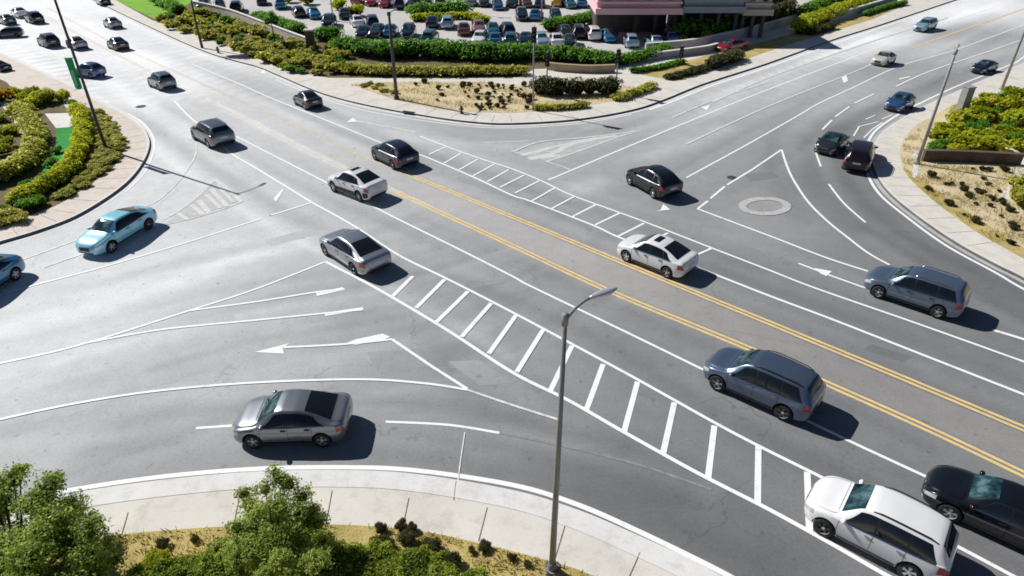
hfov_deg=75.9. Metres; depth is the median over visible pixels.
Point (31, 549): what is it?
leafy tree
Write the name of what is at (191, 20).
shrub
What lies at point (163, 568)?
shrub
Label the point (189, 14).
shrub
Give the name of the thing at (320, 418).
car
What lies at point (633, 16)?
office building
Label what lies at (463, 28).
car
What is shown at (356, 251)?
car
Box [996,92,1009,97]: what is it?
shrub
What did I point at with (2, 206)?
shrub
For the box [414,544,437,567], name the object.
shrub
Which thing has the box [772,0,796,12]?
office building
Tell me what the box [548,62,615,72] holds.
wall
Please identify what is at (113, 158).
shrub
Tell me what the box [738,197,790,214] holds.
worn ring marking
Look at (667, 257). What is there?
car
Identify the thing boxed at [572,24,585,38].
car
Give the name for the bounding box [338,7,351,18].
car
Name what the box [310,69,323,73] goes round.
shrub
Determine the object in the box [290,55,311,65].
shrub
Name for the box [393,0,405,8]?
car
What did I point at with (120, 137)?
shrub
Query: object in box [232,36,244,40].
shrub
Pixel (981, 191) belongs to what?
shrub
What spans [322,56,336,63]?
shrub
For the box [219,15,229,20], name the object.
shrub
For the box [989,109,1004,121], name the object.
shrub
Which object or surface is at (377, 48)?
hedge
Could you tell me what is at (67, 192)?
shrub
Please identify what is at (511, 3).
car
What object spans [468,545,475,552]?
shrub
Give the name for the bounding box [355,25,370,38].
car
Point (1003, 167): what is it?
shrub
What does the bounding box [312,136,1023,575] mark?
road markings
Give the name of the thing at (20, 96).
shrub
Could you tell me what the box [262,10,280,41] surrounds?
young tree
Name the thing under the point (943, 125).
shrub
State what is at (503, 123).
kerb
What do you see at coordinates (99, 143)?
shrub
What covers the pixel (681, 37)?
shrub
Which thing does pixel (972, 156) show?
retaining wall
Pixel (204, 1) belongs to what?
car
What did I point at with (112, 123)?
shrub
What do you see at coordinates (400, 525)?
shrub
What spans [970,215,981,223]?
shrub
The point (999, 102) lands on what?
shrub
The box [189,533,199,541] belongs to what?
shrub
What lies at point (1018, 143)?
shrub
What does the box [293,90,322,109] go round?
car
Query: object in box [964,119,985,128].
shrub
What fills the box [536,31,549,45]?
car
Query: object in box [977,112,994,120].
shrub
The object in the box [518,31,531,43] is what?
car
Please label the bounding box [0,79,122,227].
garden bed
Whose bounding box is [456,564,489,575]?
shrub
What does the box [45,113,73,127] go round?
garden terrace
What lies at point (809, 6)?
hedge
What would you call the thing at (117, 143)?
shrub
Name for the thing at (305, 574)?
shrub
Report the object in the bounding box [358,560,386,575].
shrub
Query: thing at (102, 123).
shrub
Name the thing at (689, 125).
asphalt patch
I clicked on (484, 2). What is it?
car
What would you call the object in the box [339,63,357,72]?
shrub
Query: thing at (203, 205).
hatch markings
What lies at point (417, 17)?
hedge
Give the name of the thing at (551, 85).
hedge
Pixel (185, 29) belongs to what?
shrub
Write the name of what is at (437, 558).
shrub
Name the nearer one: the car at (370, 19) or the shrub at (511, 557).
the shrub at (511, 557)
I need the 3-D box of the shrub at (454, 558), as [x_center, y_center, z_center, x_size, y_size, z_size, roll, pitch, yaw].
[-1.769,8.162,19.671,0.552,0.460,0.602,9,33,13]
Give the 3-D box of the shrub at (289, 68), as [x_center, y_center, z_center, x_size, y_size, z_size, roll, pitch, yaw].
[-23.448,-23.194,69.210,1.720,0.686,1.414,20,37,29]
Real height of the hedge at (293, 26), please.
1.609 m
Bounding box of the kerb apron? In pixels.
[6,473,712,575]
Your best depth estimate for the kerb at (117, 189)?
43.06 m
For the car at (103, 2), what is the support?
on the road
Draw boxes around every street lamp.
[54,0,106,146]
[190,0,203,47]
[387,9,398,99]
[545,287,617,574]
[914,44,959,164]
[998,31,1023,89]
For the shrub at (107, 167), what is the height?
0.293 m
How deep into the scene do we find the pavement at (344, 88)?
67.20 m
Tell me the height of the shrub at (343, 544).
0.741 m
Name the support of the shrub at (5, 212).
on the garden bed at (48, 107)
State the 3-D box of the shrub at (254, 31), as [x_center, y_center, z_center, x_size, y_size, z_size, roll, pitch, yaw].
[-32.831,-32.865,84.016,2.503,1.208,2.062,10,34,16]
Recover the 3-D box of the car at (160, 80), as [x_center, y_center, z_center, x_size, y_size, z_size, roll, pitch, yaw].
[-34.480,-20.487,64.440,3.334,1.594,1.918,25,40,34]
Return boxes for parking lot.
[211,0,812,53]
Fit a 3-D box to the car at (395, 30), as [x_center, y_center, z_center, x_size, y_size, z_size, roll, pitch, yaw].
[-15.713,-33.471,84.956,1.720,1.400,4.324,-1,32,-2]
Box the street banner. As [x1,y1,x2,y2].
[64,57,81,89]
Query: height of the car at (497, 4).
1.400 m
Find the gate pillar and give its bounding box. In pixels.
[303,28,314,51]
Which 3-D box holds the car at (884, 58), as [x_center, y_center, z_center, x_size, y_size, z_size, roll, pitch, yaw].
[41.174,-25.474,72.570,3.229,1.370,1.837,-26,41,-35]
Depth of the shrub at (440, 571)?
19.11 m
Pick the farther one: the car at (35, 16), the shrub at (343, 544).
the car at (35, 16)
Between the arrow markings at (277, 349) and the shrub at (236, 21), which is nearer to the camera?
the arrow markings at (277, 349)
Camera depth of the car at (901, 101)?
57.92 m
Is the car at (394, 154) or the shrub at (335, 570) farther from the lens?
the car at (394, 154)
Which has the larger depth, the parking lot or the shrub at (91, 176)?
the parking lot
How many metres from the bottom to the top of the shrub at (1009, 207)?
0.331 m
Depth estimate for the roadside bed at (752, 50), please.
80.15 m
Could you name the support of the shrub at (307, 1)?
on the parking lot
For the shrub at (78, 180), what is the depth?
44.13 m
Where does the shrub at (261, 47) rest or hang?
on the planting bed at (373, 59)
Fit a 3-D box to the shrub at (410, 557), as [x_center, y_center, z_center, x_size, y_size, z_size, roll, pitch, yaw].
[-2.994,8.083,19.635,1.035,0.644,1.054,18,36,26]
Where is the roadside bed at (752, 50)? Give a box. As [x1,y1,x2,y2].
[641,6,897,80]
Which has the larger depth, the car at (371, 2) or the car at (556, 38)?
the car at (371, 2)
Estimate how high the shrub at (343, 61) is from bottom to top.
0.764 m
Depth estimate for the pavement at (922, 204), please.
44.48 m
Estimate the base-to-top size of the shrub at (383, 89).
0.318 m
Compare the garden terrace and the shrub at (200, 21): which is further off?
the shrub at (200, 21)
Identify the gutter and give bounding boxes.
[0,52,155,246]
[90,0,958,126]
[869,62,1023,283]
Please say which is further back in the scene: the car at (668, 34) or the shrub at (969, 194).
the car at (668, 34)
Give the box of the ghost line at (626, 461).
[499,432,711,490]
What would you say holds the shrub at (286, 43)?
on the planting bed at (373, 59)
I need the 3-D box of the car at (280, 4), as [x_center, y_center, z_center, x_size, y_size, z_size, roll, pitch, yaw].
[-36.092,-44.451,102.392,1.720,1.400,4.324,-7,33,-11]
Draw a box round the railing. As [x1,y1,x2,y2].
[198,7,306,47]
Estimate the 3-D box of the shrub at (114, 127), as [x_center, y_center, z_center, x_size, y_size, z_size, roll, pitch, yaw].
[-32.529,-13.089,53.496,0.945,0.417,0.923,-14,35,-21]
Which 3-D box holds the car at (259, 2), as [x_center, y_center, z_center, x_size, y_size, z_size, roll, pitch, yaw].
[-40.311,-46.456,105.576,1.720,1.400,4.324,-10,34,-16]
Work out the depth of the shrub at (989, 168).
46.01 m
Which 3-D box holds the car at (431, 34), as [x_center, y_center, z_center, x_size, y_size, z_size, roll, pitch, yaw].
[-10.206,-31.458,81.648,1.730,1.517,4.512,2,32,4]
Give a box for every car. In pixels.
[0,14,16,25]
[0,26,24,38]
[0,60,12,71]
[0,254,25,286]
[10,7,26,17]
[24,10,44,23]
[37,32,60,47]
[65,36,87,49]
[75,205,156,254]
[76,61,106,78]
[96,0,110,5]
[103,17,122,28]
[106,37,129,50]
[147,70,176,90]
[190,118,235,148]
[196,0,211,7]
[213,0,225,6]
[229,0,243,11]
[232,389,352,448]
[256,0,267,5]
[274,0,287,9]
[291,5,305,17]
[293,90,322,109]
[306,7,321,19]
[319,228,391,274]
[321,13,336,27]
[327,166,387,201]
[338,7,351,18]
[349,15,364,27]
[350,0,364,3]
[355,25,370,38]
[365,0,379,5]
[365,14,378,25]
[368,23,384,37]
[371,139,419,169]
[378,0,393,7]
[382,24,398,36]
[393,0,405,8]
[400,22,416,38]
[405,0,419,8]
[420,0,433,3]
[420,29,438,42]
[425,15,439,27]
[435,0,447,3]
[441,15,454,28]
[457,22,469,35]
[468,0,477,5]
[471,19,484,33]
[471,29,487,42]
[478,0,490,6]
[486,22,499,34]
[488,32,501,44]
[492,0,503,9]
[499,21,515,36]
[503,31,517,43]
[505,0,518,7]
[515,6,527,20]
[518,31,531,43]
[519,0,532,7]
[529,9,540,20]
[534,0,545,7]
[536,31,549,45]
[548,32,564,45]
[549,7,561,17]
[551,0,561,6]
[556,24,571,35]
[562,0,576,8]
[563,33,576,47]
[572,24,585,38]
[576,0,587,7]
[585,25,601,40]
[601,28,616,41]
[617,234,698,278]
[622,33,639,47]
[626,164,682,197]
[644,34,663,44]
[656,29,678,40]
[703,347,826,420]
[715,38,748,51]
[804,476,958,575]
[814,131,849,155]
[841,139,877,172]
[864,266,971,318]
[871,50,896,66]
[884,91,915,112]
[913,16,937,31]
[921,465,1023,549]
[970,59,998,74]
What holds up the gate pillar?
on the planting bed at (373, 59)
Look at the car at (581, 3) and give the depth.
101.93 m
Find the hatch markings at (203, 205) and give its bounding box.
[163,130,639,224]
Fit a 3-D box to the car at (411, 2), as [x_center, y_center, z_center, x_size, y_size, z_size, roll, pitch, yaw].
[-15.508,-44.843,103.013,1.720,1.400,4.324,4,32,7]
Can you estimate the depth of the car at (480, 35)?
79.96 m
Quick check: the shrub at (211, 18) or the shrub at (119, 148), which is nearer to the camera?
the shrub at (119, 148)
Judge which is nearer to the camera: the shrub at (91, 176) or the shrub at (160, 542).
the shrub at (160, 542)
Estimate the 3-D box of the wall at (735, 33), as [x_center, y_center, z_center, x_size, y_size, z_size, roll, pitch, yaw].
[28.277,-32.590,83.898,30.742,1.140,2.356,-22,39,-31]
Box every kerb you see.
[0,54,149,243]
[58,470,720,575]
[94,0,954,124]
[872,63,1023,280]
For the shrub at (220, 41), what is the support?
on the planting bed at (373, 59)
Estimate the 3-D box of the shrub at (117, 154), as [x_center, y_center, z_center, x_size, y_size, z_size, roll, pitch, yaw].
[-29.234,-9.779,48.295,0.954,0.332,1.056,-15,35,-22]
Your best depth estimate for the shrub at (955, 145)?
48.64 m
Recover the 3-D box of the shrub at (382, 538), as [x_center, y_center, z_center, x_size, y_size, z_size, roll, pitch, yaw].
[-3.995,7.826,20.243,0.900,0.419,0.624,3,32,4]
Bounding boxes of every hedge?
[0,100,50,182]
[4,101,95,201]
[148,0,185,12]
[248,10,307,33]
[314,26,344,39]
[328,33,405,57]
[344,61,399,75]
[388,37,454,57]
[391,64,453,75]
[404,0,474,15]
[409,11,491,22]
[432,38,524,60]
[449,63,528,75]
[512,41,615,63]
[527,75,624,94]
[534,100,590,109]
[540,10,591,30]
[609,80,658,100]
[613,41,674,64]
[628,58,687,72]
[663,63,712,78]
[671,14,744,38]
[704,48,745,67]
[738,0,801,26]
[790,0,876,32]
[796,0,846,16]
[804,22,837,34]
[861,0,907,15]
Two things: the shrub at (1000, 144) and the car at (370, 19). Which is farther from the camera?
the car at (370, 19)
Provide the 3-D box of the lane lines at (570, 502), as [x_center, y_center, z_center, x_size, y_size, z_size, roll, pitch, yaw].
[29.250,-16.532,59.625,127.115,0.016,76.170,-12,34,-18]
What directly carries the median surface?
on the road
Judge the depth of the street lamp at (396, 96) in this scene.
58.96 m
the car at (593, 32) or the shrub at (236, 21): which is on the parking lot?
the car at (593, 32)
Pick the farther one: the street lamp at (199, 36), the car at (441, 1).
the car at (441, 1)
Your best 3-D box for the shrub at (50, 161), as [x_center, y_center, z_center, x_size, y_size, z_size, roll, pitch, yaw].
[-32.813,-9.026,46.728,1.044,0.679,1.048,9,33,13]
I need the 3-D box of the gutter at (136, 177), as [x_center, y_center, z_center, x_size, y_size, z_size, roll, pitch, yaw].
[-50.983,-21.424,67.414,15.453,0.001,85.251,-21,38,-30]
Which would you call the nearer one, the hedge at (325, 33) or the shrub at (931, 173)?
the shrub at (931, 173)
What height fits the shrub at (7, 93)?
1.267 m
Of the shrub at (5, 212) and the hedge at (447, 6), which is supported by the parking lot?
the hedge at (447, 6)
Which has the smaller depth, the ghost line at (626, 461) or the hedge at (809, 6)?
the ghost line at (626, 461)
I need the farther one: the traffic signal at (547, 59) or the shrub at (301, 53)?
the shrub at (301, 53)
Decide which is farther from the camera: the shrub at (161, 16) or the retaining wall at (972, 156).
the shrub at (161, 16)
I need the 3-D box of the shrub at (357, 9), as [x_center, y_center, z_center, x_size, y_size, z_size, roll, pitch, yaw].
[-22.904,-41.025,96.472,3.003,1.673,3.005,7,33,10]
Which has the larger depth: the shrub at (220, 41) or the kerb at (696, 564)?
the shrub at (220, 41)
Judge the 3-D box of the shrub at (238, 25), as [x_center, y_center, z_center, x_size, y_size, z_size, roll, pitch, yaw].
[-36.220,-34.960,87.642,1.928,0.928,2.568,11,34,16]
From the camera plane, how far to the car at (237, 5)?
98.25 m
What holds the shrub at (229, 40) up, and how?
on the planting bed at (373, 59)
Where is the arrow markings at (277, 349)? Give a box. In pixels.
[256,70,909,353]
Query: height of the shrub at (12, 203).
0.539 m
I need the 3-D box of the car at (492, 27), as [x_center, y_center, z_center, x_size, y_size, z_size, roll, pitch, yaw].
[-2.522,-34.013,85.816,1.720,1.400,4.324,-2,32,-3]
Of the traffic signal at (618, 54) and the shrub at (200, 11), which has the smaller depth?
the traffic signal at (618, 54)
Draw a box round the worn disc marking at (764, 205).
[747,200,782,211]
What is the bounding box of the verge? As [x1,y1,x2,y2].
[41,524,592,575]
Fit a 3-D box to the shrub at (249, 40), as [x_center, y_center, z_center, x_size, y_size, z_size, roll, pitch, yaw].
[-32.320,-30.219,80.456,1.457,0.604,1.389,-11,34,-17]
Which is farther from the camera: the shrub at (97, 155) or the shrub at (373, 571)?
the shrub at (97, 155)
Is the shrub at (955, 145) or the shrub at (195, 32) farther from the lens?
the shrub at (195, 32)
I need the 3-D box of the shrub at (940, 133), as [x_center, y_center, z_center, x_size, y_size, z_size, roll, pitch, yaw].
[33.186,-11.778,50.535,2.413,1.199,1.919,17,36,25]
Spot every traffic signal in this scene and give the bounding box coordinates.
[531,25,536,110]
[545,51,549,94]
[614,48,620,93]
[679,45,683,63]
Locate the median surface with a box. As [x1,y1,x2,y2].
[46,9,1023,467]
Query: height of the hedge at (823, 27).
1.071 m
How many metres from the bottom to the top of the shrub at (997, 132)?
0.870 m
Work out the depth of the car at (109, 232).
36.79 m
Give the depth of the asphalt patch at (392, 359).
28.47 m
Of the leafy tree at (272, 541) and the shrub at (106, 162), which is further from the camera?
the shrub at (106, 162)
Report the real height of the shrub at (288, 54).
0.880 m
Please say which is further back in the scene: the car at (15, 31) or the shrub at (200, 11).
the shrub at (200, 11)
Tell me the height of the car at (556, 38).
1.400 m
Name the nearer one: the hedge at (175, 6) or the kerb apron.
the kerb apron
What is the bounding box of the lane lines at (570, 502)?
[0,2,1023,575]
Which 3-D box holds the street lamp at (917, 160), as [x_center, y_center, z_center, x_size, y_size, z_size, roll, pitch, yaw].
[29.502,-12.650,45.709,0.562,8.095,1.908,15,35,22]
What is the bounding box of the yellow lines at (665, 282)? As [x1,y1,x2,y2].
[47,8,1023,477]
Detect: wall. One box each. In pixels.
[192,0,305,43]
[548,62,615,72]
[641,42,718,60]
[645,14,796,48]
[828,0,897,21]
[921,149,1023,164]
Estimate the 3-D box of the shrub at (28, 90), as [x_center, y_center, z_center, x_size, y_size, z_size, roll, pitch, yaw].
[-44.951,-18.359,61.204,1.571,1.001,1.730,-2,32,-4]
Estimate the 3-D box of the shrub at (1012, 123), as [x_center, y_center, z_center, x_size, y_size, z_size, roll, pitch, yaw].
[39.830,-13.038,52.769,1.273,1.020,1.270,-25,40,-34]
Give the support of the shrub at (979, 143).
on the slope at (922, 126)
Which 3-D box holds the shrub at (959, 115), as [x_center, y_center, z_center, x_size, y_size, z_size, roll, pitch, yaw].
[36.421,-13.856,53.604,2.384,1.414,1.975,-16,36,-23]
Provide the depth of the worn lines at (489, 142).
54.17 m
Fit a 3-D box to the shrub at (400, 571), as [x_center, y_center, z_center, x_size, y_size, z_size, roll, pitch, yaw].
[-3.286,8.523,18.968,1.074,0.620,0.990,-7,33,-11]
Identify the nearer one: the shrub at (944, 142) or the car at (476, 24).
the shrub at (944, 142)
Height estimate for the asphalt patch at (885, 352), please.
0.001 m
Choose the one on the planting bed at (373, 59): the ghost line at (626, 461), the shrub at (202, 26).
the shrub at (202, 26)
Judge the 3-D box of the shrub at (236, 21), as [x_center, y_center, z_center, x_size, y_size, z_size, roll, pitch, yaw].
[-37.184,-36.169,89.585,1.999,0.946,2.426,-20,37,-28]
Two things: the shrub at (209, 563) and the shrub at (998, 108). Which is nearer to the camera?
the shrub at (209, 563)
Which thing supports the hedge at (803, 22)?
on the roadside bed at (752, 50)
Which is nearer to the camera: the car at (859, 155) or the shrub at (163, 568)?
the shrub at (163, 568)
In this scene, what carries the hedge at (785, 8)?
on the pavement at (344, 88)
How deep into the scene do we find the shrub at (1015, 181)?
42.97 m
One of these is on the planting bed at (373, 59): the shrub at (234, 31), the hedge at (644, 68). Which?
the shrub at (234, 31)
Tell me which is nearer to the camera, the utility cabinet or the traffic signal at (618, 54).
the utility cabinet
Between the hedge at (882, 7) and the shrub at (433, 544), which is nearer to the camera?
the shrub at (433, 544)
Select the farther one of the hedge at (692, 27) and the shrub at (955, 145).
the hedge at (692, 27)
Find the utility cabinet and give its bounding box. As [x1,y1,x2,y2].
[956,85,976,108]
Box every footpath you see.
[912,150,918,177]
[999,158,1023,199]
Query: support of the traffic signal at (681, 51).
on the pavement at (344, 88)
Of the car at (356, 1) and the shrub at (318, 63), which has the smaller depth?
the shrub at (318, 63)
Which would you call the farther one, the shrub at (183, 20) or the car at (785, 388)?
the shrub at (183, 20)
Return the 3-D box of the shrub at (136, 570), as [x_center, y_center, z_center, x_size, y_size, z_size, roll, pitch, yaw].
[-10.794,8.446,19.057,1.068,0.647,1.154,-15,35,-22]
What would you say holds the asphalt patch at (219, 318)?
on the road
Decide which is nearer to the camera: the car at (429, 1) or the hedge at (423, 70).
the hedge at (423, 70)
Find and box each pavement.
[0,55,149,239]
[2,470,719,575]
[107,0,952,122]
[873,64,1023,274]
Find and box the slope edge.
[902,166,1023,257]
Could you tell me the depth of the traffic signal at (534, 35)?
55.31 m
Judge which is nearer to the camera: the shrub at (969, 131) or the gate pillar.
the shrub at (969, 131)
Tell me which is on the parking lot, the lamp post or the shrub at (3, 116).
the lamp post
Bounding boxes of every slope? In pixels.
[351,82,635,112]
[900,98,1023,247]
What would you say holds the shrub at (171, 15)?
on the planting bed at (373, 59)
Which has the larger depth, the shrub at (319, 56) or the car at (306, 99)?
the shrub at (319, 56)
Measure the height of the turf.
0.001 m
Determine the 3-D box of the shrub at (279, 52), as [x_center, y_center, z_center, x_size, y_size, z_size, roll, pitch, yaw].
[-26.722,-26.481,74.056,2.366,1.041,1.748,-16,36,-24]
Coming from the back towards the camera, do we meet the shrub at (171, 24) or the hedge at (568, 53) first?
the shrub at (171, 24)
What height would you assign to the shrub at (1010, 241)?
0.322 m
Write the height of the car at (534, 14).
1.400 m
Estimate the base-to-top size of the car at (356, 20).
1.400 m
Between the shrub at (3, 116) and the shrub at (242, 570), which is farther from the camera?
the shrub at (3, 116)
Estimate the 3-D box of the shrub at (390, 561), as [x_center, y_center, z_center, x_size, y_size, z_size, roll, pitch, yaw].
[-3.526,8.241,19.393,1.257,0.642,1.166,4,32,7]
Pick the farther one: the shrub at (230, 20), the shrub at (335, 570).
the shrub at (230, 20)
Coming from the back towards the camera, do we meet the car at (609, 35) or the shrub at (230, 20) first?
the shrub at (230, 20)
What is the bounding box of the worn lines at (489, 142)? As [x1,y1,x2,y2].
[23,18,945,479]
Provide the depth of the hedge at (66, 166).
45.83 m
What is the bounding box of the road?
[0,0,1023,575]
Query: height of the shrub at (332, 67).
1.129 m
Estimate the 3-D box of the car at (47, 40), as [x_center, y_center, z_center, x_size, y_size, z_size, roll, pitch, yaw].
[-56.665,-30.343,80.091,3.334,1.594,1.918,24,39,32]
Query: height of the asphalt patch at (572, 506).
0.001 m
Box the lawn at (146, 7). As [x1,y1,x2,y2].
[117,0,190,17]
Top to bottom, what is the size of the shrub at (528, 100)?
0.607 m
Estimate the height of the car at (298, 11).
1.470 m
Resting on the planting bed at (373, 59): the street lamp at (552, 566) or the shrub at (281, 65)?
the shrub at (281, 65)
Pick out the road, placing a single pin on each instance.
(160, 434)
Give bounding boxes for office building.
[587,0,683,37]
[667,0,746,29]
[725,0,773,37]
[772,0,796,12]
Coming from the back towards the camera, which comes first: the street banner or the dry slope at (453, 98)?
the dry slope at (453, 98)
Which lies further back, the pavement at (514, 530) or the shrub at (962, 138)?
the shrub at (962, 138)
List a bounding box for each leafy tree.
[0,457,130,575]
[219,462,341,575]
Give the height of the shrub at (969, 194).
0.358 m
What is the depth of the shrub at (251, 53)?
74.69 m
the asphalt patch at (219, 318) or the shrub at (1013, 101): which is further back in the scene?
the shrub at (1013, 101)
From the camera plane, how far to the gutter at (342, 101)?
66.13 m
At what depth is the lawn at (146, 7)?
103.86 m
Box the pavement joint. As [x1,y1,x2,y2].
[10,17,1001,575]
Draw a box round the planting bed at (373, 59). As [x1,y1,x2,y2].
[126,3,615,77]
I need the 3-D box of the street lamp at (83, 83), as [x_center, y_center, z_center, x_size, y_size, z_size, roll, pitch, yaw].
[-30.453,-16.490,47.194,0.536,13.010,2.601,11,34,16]
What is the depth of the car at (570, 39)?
78.65 m
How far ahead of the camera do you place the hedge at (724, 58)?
71.26 m
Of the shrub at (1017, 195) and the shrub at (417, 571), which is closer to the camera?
the shrub at (417, 571)
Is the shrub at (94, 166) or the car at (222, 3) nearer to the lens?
the shrub at (94, 166)
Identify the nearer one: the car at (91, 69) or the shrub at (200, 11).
the car at (91, 69)
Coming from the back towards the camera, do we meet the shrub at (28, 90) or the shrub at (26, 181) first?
the shrub at (28, 90)
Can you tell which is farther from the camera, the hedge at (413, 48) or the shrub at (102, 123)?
the hedge at (413, 48)
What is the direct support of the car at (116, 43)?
on the road
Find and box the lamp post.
[541,0,543,17]
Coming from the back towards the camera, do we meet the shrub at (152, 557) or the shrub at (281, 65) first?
the shrub at (281, 65)
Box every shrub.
[0,87,14,100]
[0,111,6,120]
[0,126,8,135]
[0,135,15,145]
[0,143,12,154]
[0,203,8,209]
[0,206,21,217]
[0,216,11,225]
[2,123,20,133]
[4,109,12,115]
[5,199,20,206]
[7,211,28,222]
[8,86,22,94]
[14,92,27,99]
[14,197,38,209]
[17,179,34,185]
[20,95,42,105]
[22,85,39,95]
[28,87,57,102]
[28,194,46,206]
[42,157,58,166]
[49,145,61,152]
[50,192,64,198]
[54,88,70,100]
[59,188,75,196]
[66,183,77,188]
[67,99,76,103]
[70,176,89,183]
[76,181,92,187]
[78,169,91,175]
[84,160,101,167]
[85,174,94,178]
[88,152,105,158]
[88,163,103,170]
[92,168,105,175]
[93,141,107,146]
[94,148,104,153]
[95,108,105,113]
[95,125,109,129]
[97,115,112,121]
[98,137,111,142]
[99,121,110,125]
[101,159,111,164]
[102,165,114,170]
[103,149,116,154]
[103,156,119,160]
[105,121,117,125]
[108,125,119,129]
[108,151,121,156]
[109,129,120,133]
[109,140,127,146]
[111,135,126,140]
[114,146,125,150]
[127,561,149,575]
[139,547,173,573]
[148,557,186,575]
[153,12,168,20]
[154,537,170,548]
[163,19,180,28]
[167,13,175,18]
[169,552,195,568]
[174,16,189,24]
[176,26,192,31]
[181,12,193,17]
[182,564,203,575]
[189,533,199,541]
[189,547,216,567]
[190,17,204,23]
[191,7,208,15]
[193,19,208,25]
[193,24,207,29]
[194,28,206,35]
[195,549,226,575]
[197,30,219,38]
[206,10,216,15]
[206,537,226,549]
[207,16,217,20]
[209,536,233,552]
[211,23,224,27]
[216,39,224,44]
[218,34,226,38]
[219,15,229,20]
[221,25,233,32]
[222,561,246,575]
[226,17,237,24]
[226,27,240,35]
[226,37,237,43]
[228,41,245,48]
[232,19,246,25]
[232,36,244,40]
[234,22,249,27]
[236,46,244,51]
[237,558,264,575]
[239,25,251,31]
[242,46,257,51]
[243,39,253,43]
[243,50,259,56]
[245,41,256,45]
[247,26,264,35]
[250,36,260,41]
[254,38,271,45]
[255,51,271,60]
[256,43,270,50]
[265,41,284,51]
[266,48,284,54]
[267,34,280,40]
[267,54,286,63]
[277,62,288,68]
[280,38,297,48]
[281,50,297,58]
[281,58,292,64]
[283,65,296,71]
[287,552,332,575]
[288,41,304,49]
[290,47,311,53]
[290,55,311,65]
[295,49,310,59]
[295,67,305,72]
[299,0,313,3]
[308,44,319,51]
[309,54,329,61]
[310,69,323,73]
[312,57,331,68]
[312,552,348,575]
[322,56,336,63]
[323,43,335,50]
[323,46,342,55]
[324,61,342,71]
[327,540,346,560]
[329,0,346,9]
[331,49,351,57]
[332,541,368,574]
[334,54,342,59]
[336,59,345,64]
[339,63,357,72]
[348,3,365,14]
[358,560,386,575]
[363,537,394,567]
[369,534,395,547]
[374,521,387,534]
[376,548,403,575]
[378,88,389,91]
[392,566,410,575]
[394,517,406,532]
[396,529,417,543]
[397,547,429,569]
[405,564,429,575]
[406,521,417,530]
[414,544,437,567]
[422,537,442,553]
[425,550,451,570]
[427,559,461,575]
[445,551,461,566]
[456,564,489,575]
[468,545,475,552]
[477,538,491,552]
[507,552,517,561]
[523,559,531,567]
[525,97,531,103]
[679,34,687,39]
[700,30,716,36]
[924,185,932,190]
[926,140,942,148]
[927,170,937,176]
[928,127,959,139]
[931,121,965,131]
[936,139,951,148]
[943,198,954,205]
[944,142,968,149]
[945,108,973,123]
[945,132,974,147]
[947,104,977,113]
[959,185,968,190]
[960,127,981,136]
[964,109,978,120]
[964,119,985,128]
[965,192,974,197]
[967,136,993,149]
[970,96,991,106]
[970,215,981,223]
[971,105,992,115]
[974,119,989,127]
[974,129,990,136]
[975,189,988,193]
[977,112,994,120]
[978,92,1004,99]
[980,134,1010,151]
[983,130,1006,138]
[985,166,993,170]
[987,96,1006,108]
[987,124,1014,134]
[987,194,997,200]
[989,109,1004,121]
[991,106,1002,112]
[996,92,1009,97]
[997,197,1006,204]
[998,164,1010,171]
[1000,119,1017,127]
[1001,85,1023,99]
[1002,108,1023,126]
[1004,93,1023,108]
[1005,132,1023,139]
[1005,204,1015,210]
[1005,238,1016,244]
[1006,175,1023,188]
[1008,137,1023,149]
[1009,185,1023,205]
[1009,224,1020,229]
[1011,127,1023,139]
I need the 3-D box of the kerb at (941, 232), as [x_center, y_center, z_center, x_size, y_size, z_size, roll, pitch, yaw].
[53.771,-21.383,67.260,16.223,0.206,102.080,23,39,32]
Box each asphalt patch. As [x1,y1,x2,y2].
[160,314,235,330]
[264,228,319,245]
[367,349,429,369]
[425,164,458,180]
[449,360,510,385]
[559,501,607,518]
[673,109,725,132]
[745,171,779,181]
[863,344,910,361]

